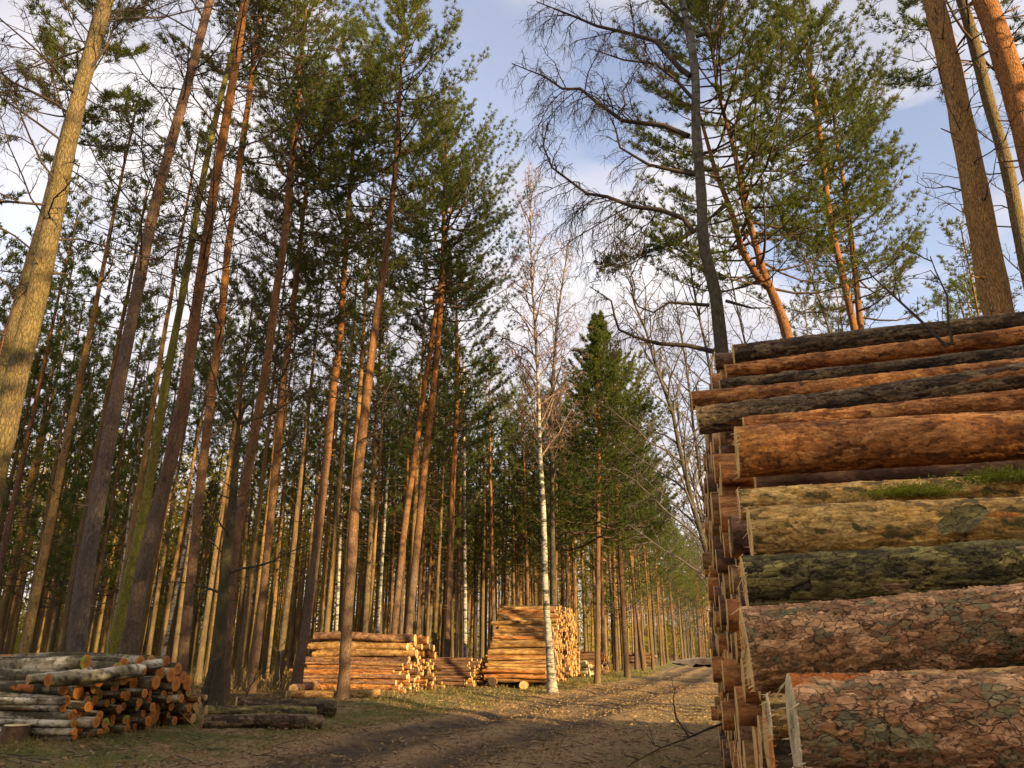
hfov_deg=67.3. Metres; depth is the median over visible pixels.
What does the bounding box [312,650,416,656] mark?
pine log
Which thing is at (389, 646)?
pine log
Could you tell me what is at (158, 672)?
birch log
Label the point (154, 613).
pine tree
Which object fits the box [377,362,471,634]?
pine tree
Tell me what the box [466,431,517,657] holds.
pine tree
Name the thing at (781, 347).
pine log
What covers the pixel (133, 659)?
birch log
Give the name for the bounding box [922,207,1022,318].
pine tree
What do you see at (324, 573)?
pine tree
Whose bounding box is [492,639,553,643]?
pine log
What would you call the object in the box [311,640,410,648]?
pine log
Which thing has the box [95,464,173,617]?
pine tree
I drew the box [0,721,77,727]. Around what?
birch log
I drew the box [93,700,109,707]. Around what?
birch log
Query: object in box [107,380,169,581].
pine tree
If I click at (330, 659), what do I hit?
pine log
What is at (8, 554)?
pine tree
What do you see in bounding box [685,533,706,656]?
pine tree
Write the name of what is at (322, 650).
pine log
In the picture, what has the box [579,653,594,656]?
pine log
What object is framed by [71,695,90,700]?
birch log
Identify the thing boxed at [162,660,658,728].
undergrowth
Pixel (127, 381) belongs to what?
pine tree
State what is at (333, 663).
pine log
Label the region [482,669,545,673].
pine log
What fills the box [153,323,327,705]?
broadleaf tree
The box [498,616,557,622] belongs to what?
pine log
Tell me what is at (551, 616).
pine log
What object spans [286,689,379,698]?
pine log
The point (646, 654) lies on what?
pine log
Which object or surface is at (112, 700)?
birch log
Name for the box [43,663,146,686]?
birch log
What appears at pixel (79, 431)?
pine tree
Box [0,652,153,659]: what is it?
birch log
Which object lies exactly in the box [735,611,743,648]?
pine log
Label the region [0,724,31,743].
tree stump
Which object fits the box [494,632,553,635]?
pine log
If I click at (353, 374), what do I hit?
pine tree
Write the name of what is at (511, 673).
pine log
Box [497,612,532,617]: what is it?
pine log
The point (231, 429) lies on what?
pine tree
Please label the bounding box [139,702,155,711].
birch log
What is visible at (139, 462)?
pine tree
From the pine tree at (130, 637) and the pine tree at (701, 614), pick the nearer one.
the pine tree at (130, 637)
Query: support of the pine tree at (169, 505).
on the forest floor
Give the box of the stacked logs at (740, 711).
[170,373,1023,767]
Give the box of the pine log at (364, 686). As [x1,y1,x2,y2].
[317,684,400,689]
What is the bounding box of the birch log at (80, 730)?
[77,728,82,734]
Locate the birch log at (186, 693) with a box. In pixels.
[182,687,191,696]
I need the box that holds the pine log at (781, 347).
[731,311,1023,363]
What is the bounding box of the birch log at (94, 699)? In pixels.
[89,695,99,705]
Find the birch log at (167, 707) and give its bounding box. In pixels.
[160,703,173,711]
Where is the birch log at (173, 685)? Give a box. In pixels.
[153,676,180,691]
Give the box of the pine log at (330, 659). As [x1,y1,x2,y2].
[306,656,410,662]
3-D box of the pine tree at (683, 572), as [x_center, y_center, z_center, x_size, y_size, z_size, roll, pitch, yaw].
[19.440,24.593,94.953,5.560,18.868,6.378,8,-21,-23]
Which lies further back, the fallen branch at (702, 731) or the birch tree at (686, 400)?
the birch tree at (686, 400)
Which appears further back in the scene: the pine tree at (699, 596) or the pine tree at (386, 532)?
the pine tree at (699, 596)
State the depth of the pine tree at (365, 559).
50.88 m
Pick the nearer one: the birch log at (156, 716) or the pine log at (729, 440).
the pine log at (729, 440)
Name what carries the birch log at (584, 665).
on the birch log
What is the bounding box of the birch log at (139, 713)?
[119,710,145,717]
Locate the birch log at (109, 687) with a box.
[100,685,118,690]
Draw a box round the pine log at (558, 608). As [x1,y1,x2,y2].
[503,606,559,611]
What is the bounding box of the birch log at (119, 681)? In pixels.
[102,678,128,685]
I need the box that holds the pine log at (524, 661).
[488,660,545,663]
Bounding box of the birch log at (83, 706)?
[66,700,92,711]
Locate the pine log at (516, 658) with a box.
[487,657,545,660]
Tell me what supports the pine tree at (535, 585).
on the forest floor
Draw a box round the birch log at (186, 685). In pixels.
[178,676,190,689]
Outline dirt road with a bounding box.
[212,666,712,767]
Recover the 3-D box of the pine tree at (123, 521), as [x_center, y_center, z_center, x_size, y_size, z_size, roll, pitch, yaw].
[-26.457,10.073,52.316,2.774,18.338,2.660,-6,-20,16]
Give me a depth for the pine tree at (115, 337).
38.30 m
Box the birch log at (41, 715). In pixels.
[0,711,74,719]
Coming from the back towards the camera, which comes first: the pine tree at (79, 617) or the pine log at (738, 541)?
the pine tree at (79, 617)
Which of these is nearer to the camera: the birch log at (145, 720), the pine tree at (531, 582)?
the birch log at (145, 720)
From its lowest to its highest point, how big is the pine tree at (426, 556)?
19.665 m
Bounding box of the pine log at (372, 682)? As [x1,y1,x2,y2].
[290,678,396,684]
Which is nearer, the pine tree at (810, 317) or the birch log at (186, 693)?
the birch log at (186, 693)
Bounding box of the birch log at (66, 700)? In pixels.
[0,696,71,704]
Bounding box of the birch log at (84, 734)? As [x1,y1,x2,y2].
[77,732,92,737]
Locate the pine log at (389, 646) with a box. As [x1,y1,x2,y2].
[307,643,408,649]
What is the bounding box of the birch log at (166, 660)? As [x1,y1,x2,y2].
[154,656,170,666]
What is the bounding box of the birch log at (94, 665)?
[89,661,120,669]
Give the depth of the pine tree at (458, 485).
46.24 m
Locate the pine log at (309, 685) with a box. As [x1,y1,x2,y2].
[288,681,319,690]
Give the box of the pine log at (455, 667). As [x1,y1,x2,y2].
[438,666,469,668]
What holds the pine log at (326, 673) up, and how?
on the pine log
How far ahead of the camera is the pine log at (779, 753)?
2.71 m
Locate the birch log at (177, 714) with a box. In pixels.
[170,712,187,715]
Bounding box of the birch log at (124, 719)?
[115,714,128,723]
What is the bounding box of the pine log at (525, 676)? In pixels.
[484,674,546,679]
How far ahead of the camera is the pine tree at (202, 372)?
32.52 m
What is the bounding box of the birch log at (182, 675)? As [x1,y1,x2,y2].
[175,671,186,683]
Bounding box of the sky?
[0,0,1023,650]
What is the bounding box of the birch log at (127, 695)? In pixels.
[115,690,131,700]
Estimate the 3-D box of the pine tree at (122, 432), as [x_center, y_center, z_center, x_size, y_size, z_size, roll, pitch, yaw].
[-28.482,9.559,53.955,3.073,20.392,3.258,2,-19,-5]
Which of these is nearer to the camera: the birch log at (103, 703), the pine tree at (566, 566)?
the birch log at (103, 703)
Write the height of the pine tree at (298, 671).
26.711 m
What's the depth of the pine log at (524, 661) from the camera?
30.84 m
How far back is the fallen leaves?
14.45 m
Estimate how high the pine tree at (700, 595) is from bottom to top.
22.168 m
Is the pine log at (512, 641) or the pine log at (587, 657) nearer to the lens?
the pine log at (512, 641)
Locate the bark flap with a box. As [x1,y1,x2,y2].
[936,504,989,535]
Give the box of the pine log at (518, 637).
[493,635,553,639]
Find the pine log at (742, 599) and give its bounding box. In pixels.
[735,577,745,606]
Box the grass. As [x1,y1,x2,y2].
[0,668,688,767]
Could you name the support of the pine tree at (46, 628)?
on the forest floor
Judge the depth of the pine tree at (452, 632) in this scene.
49.79 m
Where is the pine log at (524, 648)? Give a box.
[490,648,545,649]
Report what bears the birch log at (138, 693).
on the birch log at (133, 702)
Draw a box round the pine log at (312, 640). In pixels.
[309,639,410,642]
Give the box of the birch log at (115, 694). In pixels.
[103,691,124,698]
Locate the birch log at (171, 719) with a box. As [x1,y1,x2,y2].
[154,716,176,725]
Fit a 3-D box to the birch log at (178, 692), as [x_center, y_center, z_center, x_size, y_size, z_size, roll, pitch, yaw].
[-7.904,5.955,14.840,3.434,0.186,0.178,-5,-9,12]
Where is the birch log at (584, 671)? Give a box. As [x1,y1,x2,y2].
[580,670,587,673]
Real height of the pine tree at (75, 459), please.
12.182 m
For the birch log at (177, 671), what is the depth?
14.31 m
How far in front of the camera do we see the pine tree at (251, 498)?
45.87 m
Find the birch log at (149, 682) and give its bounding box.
[136,675,160,689]
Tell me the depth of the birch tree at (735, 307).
31.40 m
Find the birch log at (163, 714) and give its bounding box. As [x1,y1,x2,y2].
[159,712,169,717]
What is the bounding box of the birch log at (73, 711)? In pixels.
[0,709,76,719]
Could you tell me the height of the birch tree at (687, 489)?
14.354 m
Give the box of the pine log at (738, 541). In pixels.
[727,514,749,555]
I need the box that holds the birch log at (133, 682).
[119,678,137,687]
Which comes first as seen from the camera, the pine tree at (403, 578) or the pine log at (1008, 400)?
the pine log at (1008, 400)
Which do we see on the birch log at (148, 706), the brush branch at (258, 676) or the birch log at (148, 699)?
the birch log at (148, 699)
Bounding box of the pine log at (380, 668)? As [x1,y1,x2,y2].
[304,666,403,670]
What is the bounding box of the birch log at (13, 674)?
[0,668,104,686]
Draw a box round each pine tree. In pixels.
[0,0,159,352]
[0,0,192,388]
[0,0,268,508]
[0,98,27,226]
[0,195,116,581]
[0,211,91,565]
[0,227,20,339]
[0,244,108,646]
[0,287,55,447]
[0,298,90,653]
[0,308,46,452]
[0,326,45,494]
[0,337,57,552]
[0,475,16,599]
[0,481,20,541]
[1,291,14,326]
[1,431,97,652]
[1,443,25,554]
[2,324,78,651]
[2,404,63,653]
[4,84,185,653]
[5,405,39,546]
[6,374,39,511]
[8,422,32,497]
[11,385,64,597]
[17,288,104,617]
[23,339,105,595]
[27,293,117,575]
[28,387,93,652]
[31,310,128,651]
[36,383,98,652]
[43,401,94,604]
[44,435,92,618]
[45,386,92,589]
[46,401,100,651]
[46,433,131,651]
[47,458,130,618]
[48,357,112,651]
[54,169,178,651]
[56,0,289,651]
[60,324,151,584]
[64,386,175,652]
[70,448,121,581]
[73,288,168,554]
[85,291,163,651]
[91,0,356,654]
[92,331,164,652]
[94,384,138,582]
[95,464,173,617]
[100,405,152,650]
[100,444,144,652]
[104,0,306,653]
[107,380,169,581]
[108,423,153,604]
[114,401,167,553]
[117,109,223,602]
[137,284,226,654]
[142,329,200,650]
[142,365,180,563]
[142,410,192,654]
[143,444,178,654]
[145,347,208,654]
[148,0,372,673]
[150,506,212,630]
[153,434,181,580]
[157,295,236,655]
[160,350,220,661]
[165,409,212,655]
[167,0,412,699]
[167,473,239,675]
[168,319,244,662]
[169,310,249,656]
[174,266,246,571]
[176,478,239,623]
[179,469,215,524]
[181,409,228,573]
[190,395,246,673]
[192,266,278,684]
[200,361,263,672]
[204,302,274,678]
[206,360,255,583]
[207,348,273,667]
[212,434,258,606]
[214,439,289,671]
[218,57,393,693]
[221,411,259,474]
[228,310,277,672]
[230,238,310,691]
[231,438,266,673]
[236,377,275,594]
[240,349,311,586]
[245,237,328,684]
[246,462,278,670]
[247,391,296,663]
[249,371,294,673]
[250,439,295,603]
[253,286,327,576]
[255,349,320,675]
[260,40,446,684]
[260,395,307,679]
[266,425,302,664]
[272,0,491,698]
[272,228,347,686]
[273,424,311,629]
[280,411,318,666]
[280,465,315,663]
[281,374,326,675]
[285,391,329,673]
[296,391,341,666]
[297,250,445,632]
[297,374,343,617]
[305,428,339,654]
[306,479,333,591]
[309,223,395,631]
[313,357,355,631]
[313,358,355,631]
[315,193,427,623]
[317,410,369,595]
[319,453,352,616]
[322,321,366,583]
[322,403,353,584]
[325,462,349,603]
[327,300,404,631]
[328,338,391,587]
[331,361,413,631]
[333,435,400,612]
[334,432,363,604]
[336,368,410,599]
[340,433,370,582]
[345,74,540,633]
[345,443,399,614]
[353,300,416,632]
[359,439,409,617]
[361,374,410,633]
[363,403,431,633]
[372,144,504,633]
[373,398,408,633]
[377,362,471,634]
[377,399,459,635]
[378,360,433,633]
[378,397,439,608]
[379,225,461,629]
[384,385,415,633]
[385,376,419,597]
[392,385,467,635]
[395,252,533,656]
[395,362,468,634]
[396,361,488,651]
[400,325,484,651]
[410,389,455,635]
[419,413,482,656]
[428,334,504,657]
[428,479,482,656]
[430,431,457,656]
[432,436,472,618]
[438,416,501,610]
[443,445,485,657]
[454,448,515,634]
[456,407,507,657]
[459,365,515,657]
[462,348,521,635]
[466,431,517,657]
[467,383,536,607]
[469,434,494,612]
[476,415,549,605]
[480,428,538,611]
[483,392,548,605]
[487,373,567,605]
[489,430,538,605]
[490,310,688,683]
[493,427,567,605]
[500,381,568,605]
[511,383,590,606]
[511,423,548,603]
[517,390,580,599]
[521,435,587,605]
[528,338,698,677]
[529,372,592,608]
[544,434,577,606]
[545,394,622,650]
[547,428,586,640]
[549,443,588,607]
[560,368,646,674]
[572,370,660,609]
[573,413,596,642]
[576,481,649,671]
[578,386,643,669]
[580,507,654,669]
[588,0,900,341]
[589,405,653,670]
[605,430,664,669]
[610,437,659,668]
[614,428,671,669]
[614,447,655,665]
[622,453,677,666]
[623,464,663,666]
[636,460,682,665]
[639,498,668,665]
[640,459,682,664]
[640,471,678,628]
[640,480,681,623]
[640,502,688,662]
[651,512,692,660]
[652,491,685,660]
[659,546,686,660]
[662,522,696,658]
[663,528,692,659]
[663,568,700,658]
[671,537,707,657]
[672,541,692,658]
[673,528,694,657]
[673,549,696,657]
[679,517,705,651]
[681,590,707,638]
[682,541,700,657]
[683,552,704,656]
[685,528,707,656]
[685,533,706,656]
[687,543,707,656]
[690,549,709,657]
[709,0,924,332]
[737,54,957,329]
[787,284,837,336]
[810,274,873,330]
[856,0,1023,316]
[858,0,1023,289]
[916,0,1023,184]
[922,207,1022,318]
[931,267,981,319]
[935,277,981,319]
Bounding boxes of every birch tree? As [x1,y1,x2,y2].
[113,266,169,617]
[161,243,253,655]
[331,351,354,631]
[371,362,402,633]
[459,359,478,657]
[479,160,594,692]
[496,0,784,387]
[516,230,607,683]
[601,226,711,579]
[640,263,713,588]
[650,323,707,592]
[652,169,732,537]
[668,401,710,615]
[702,207,774,379]
[777,205,866,338]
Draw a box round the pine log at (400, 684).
[319,683,401,686]
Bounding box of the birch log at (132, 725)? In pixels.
[129,723,137,729]
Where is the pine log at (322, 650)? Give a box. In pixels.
[316,649,417,657]
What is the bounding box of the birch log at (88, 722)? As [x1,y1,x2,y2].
[75,716,101,727]
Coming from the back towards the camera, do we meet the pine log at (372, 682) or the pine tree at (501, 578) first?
the pine tree at (501, 578)
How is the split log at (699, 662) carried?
on the stacked logs at (740, 711)
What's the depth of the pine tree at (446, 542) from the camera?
55.66 m
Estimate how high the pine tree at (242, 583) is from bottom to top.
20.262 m
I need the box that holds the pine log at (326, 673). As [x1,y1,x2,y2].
[304,671,400,674]
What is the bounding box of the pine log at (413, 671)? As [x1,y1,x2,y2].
[409,670,418,673]
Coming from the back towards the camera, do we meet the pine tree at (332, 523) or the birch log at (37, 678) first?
the pine tree at (332, 523)
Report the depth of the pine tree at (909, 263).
28.68 m
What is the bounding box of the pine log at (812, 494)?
[732,475,1023,522]
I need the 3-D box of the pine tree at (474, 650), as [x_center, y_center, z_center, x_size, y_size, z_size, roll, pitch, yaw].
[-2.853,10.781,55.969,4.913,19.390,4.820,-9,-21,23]
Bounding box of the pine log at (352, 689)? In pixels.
[311,689,394,693]
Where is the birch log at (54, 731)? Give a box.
[0,727,77,735]
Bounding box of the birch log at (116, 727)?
[109,723,129,731]
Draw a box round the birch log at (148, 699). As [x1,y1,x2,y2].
[142,696,151,701]
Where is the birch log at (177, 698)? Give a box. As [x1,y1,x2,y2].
[167,694,184,702]
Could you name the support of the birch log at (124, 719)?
on the birch log at (116, 727)
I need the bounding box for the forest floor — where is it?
[0,653,723,767]
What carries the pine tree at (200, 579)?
on the forest floor
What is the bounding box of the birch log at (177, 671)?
[165,662,182,674]
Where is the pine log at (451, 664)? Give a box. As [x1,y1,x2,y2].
[434,664,467,665]
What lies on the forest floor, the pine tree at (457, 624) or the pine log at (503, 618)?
the pine tree at (457, 624)
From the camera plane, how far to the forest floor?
13.23 m
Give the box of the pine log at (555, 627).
[499,625,558,629]
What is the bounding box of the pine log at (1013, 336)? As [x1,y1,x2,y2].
[723,326,1023,377]
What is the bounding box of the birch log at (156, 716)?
[150,703,160,725]
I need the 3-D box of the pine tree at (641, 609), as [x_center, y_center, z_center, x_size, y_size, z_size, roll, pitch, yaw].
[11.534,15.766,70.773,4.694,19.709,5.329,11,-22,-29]
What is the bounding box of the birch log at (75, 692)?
[66,685,83,699]
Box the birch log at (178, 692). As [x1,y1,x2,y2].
[173,690,181,693]
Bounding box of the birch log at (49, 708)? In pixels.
[0,704,65,711]
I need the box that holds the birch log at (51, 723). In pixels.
[0,718,75,727]
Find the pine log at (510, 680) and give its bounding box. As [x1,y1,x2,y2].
[484,678,546,682]
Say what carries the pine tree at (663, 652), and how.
on the forest floor
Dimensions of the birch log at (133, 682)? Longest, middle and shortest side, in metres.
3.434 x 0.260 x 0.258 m
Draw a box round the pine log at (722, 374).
[720,346,1008,379]
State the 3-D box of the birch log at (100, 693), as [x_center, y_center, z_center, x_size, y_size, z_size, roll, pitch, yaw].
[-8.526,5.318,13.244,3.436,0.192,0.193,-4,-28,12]
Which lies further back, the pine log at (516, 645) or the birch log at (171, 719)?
the pine log at (516, 645)
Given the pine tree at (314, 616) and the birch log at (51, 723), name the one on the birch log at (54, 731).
the birch log at (51, 723)
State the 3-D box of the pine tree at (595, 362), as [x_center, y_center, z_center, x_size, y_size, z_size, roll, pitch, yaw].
[4.167,5.221,39.845,10.189,19.231,9.349,-15,-24,37]
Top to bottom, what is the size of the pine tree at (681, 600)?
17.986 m
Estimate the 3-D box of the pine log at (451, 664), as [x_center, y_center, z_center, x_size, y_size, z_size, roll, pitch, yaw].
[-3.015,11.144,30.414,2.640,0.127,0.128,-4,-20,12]
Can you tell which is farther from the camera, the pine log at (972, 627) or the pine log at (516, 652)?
the pine log at (516, 652)
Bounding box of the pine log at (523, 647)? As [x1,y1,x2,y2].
[490,647,544,648]
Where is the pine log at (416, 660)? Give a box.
[410,658,418,662]
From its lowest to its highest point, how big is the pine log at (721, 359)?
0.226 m
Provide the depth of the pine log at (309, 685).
23.99 m
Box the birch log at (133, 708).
[125,706,138,710]
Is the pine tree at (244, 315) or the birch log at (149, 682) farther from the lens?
the pine tree at (244, 315)
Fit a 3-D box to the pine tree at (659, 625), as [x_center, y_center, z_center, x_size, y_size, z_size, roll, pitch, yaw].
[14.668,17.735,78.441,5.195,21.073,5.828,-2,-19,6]
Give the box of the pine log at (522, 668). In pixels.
[487,667,545,670]
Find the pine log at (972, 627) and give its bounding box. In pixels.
[731,582,1023,692]
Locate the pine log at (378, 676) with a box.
[303,674,407,678]
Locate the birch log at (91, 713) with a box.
[81,710,102,718]
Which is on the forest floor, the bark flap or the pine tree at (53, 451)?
the pine tree at (53, 451)
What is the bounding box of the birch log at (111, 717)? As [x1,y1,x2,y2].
[102,714,115,721]
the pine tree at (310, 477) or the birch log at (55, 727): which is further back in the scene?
the pine tree at (310, 477)
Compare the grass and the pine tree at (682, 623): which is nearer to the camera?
the grass
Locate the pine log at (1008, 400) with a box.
[740,389,1023,425]
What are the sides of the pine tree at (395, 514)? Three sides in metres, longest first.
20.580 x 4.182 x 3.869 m
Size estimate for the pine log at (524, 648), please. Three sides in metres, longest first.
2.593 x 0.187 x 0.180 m
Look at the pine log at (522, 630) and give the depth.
32.38 m
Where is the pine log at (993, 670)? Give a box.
[838,666,1023,673]
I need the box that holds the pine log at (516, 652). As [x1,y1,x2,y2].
[488,649,545,654]
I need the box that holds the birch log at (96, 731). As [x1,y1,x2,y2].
[82,728,102,736]
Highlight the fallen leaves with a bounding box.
[0,680,723,767]
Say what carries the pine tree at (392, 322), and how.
on the forest floor
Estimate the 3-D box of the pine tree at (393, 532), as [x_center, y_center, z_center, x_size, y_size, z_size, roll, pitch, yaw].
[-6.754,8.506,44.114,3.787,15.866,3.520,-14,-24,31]
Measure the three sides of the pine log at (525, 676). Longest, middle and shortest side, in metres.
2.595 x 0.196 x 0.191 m
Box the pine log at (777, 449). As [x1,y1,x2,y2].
[731,410,1023,480]
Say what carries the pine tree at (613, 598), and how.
on the forest floor
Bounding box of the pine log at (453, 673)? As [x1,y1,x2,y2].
[434,671,470,675]
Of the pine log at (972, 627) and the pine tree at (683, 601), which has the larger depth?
the pine tree at (683, 601)
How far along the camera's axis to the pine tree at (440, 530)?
40.17 m
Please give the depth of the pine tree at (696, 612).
134.07 m
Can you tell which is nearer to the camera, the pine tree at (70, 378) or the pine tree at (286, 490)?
the pine tree at (70, 378)
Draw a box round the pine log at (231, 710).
[204,705,316,714]
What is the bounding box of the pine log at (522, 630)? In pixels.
[493,627,553,633]
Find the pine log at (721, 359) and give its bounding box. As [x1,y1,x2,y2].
[712,352,733,369]
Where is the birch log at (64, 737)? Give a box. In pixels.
[32,734,76,739]
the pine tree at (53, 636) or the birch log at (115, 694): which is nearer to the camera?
the birch log at (115, 694)
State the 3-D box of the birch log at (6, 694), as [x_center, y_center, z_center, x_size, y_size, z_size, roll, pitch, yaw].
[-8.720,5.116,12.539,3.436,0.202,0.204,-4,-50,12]
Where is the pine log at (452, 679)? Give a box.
[435,678,464,681]
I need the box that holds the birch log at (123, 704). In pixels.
[112,701,126,710]
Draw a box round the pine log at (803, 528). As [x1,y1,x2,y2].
[742,496,1023,555]
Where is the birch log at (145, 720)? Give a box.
[130,715,150,726]
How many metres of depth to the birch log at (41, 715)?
12.04 m
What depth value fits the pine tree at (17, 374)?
13.69 m
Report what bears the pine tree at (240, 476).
on the forest floor
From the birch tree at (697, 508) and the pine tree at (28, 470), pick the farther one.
the pine tree at (28, 470)
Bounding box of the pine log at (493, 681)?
[488,677,498,685]
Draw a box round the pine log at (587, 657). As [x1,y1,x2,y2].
[580,656,594,659]
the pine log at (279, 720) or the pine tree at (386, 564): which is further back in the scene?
the pine tree at (386, 564)
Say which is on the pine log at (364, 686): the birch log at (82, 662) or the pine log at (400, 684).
the pine log at (400, 684)
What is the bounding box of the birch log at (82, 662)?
[0,654,91,669]
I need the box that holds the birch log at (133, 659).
[101,655,143,663]
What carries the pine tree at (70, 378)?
on the forest floor
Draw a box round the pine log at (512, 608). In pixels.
[499,606,556,609]
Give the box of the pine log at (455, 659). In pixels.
[431,657,472,661]
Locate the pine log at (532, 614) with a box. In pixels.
[499,613,556,615]
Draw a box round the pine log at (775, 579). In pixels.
[734,539,1023,606]
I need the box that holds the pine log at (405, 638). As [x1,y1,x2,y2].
[313,631,415,642]
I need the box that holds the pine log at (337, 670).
[289,669,393,672]
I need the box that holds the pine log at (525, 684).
[519,680,531,688]
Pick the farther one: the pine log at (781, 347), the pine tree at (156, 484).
the pine tree at (156, 484)
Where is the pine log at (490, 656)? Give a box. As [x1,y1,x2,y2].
[488,655,545,657]
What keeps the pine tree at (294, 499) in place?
on the forest floor
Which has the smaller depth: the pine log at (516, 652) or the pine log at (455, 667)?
the pine log at (455, 667)
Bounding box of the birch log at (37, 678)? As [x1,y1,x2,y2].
[25,658,162,684]
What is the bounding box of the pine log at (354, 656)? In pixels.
[305,655,382,661]
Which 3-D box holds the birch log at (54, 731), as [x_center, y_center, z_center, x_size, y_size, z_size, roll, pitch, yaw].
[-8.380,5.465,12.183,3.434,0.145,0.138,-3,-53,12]
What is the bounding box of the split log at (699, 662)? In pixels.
[659,657,711,679]
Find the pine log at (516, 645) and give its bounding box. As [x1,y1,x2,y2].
[490,642,545,648]
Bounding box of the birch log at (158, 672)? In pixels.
[145,667,164,679]
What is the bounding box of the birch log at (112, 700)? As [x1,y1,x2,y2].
[100,698,114,703]
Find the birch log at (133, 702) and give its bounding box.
[115,697,141,706]
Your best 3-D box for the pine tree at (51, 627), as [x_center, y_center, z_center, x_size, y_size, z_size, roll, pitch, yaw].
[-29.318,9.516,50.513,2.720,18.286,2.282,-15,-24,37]
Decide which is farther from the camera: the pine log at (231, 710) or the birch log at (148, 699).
the pine log at (231, 710)
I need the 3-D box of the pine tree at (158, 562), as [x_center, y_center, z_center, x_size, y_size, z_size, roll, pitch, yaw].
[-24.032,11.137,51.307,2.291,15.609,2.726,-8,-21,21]
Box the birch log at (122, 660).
[0,655,128,664]
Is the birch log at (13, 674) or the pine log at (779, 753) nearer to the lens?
the pine log at (779, 753)
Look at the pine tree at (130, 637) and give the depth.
19.59 m
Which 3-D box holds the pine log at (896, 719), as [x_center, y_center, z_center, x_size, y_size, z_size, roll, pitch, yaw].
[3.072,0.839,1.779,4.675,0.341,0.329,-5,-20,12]
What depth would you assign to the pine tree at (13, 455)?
49.00 m
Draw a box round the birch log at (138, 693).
[118,688,147,697]
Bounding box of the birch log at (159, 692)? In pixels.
[152,690,166,695]
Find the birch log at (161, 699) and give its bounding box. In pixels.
[151,695,171,703]
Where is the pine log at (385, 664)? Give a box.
[329,662,402,665]
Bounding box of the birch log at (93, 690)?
[83,686,100,694]
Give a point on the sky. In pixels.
(492, 24)
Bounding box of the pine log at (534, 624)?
[517,623,556,625]
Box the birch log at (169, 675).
[160,668,175,682]
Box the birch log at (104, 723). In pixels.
[97,718,109,728]
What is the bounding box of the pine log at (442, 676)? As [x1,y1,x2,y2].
[434,675,471,677]
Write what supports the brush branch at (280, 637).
on the forest floor
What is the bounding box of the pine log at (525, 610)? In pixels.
[497,609,555,612]
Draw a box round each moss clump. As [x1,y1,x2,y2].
[840,477,991,501]
[928,457,1023,485]
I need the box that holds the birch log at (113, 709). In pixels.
[92,705,121,712]
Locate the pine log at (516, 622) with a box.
[491,620,543,625]
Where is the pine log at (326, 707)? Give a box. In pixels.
[235,697,336,716]
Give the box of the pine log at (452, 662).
[431,661,469,664]
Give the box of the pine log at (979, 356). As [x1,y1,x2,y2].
[717,345,1023,387]
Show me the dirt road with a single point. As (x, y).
(697, 676)
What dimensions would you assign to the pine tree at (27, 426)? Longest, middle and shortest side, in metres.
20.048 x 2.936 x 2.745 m
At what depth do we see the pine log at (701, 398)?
6.46 m
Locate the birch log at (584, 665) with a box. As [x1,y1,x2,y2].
[580,664,588,667]
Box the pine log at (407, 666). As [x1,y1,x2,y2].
[307,664,411,669]
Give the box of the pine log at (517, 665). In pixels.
[485,663,545,667]
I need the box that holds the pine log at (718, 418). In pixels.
[694,363,1023,436]
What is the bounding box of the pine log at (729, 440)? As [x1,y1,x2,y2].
[721,431,734,452]
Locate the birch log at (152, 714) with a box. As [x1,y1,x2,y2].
[146,710,155,717]
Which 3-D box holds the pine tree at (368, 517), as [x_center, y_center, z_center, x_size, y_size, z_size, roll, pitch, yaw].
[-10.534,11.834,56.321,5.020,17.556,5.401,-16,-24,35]
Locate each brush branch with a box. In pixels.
[238,662,283,696]
[261,616,302,693]
[401,673,430,694]
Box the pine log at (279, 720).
[201,713,323,729]
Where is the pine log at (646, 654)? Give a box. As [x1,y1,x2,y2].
[629,653,650,655]
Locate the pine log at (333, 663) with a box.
[305,661,407,664]
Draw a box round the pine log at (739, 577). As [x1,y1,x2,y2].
[734,562,740,593]
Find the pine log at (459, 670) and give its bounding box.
[442,669,474,671]
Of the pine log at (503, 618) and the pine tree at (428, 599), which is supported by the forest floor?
the pine tree at (428, 599)
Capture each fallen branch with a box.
[147,662,178,673]
[620,708,721,767]
[665,678,688,736]
[848,256,947,347]
[890,248,953,344]
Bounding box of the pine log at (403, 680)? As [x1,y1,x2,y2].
[350,679,409,682]
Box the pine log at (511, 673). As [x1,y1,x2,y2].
[487,672,545,674]
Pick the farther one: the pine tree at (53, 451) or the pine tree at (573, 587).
the pine tree at (573, 587)
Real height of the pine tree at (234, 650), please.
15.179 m
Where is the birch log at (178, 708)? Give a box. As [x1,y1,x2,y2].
[169,703,191,712]
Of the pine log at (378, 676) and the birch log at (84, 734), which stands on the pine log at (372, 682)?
the pine log at (378, 676)
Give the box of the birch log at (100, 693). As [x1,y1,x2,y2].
[90,689,104,699]
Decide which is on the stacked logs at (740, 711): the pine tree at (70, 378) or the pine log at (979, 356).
the pine log at (979, 356)
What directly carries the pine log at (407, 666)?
on the pine log
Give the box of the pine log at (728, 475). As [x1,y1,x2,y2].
[717,461,753,485]
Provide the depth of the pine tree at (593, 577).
56.80 m
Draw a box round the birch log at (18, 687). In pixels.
[0,681,69,696]
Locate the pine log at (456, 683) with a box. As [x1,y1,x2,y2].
[442,681,465,685]
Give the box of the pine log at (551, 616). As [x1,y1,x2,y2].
[502,615,560,617]
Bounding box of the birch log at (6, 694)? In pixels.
[0,692,69,706]
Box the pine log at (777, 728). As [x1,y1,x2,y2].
[759,691,788,741]
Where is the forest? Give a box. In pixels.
[0,373,712,670]
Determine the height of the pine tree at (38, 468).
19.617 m
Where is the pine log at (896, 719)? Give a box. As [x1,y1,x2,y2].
[775,669,1023,767]
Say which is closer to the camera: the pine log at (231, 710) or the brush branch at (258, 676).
the pine log at (231, 710)
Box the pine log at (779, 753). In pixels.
[758,718,793,767]
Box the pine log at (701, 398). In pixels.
[687,358,1023,409]

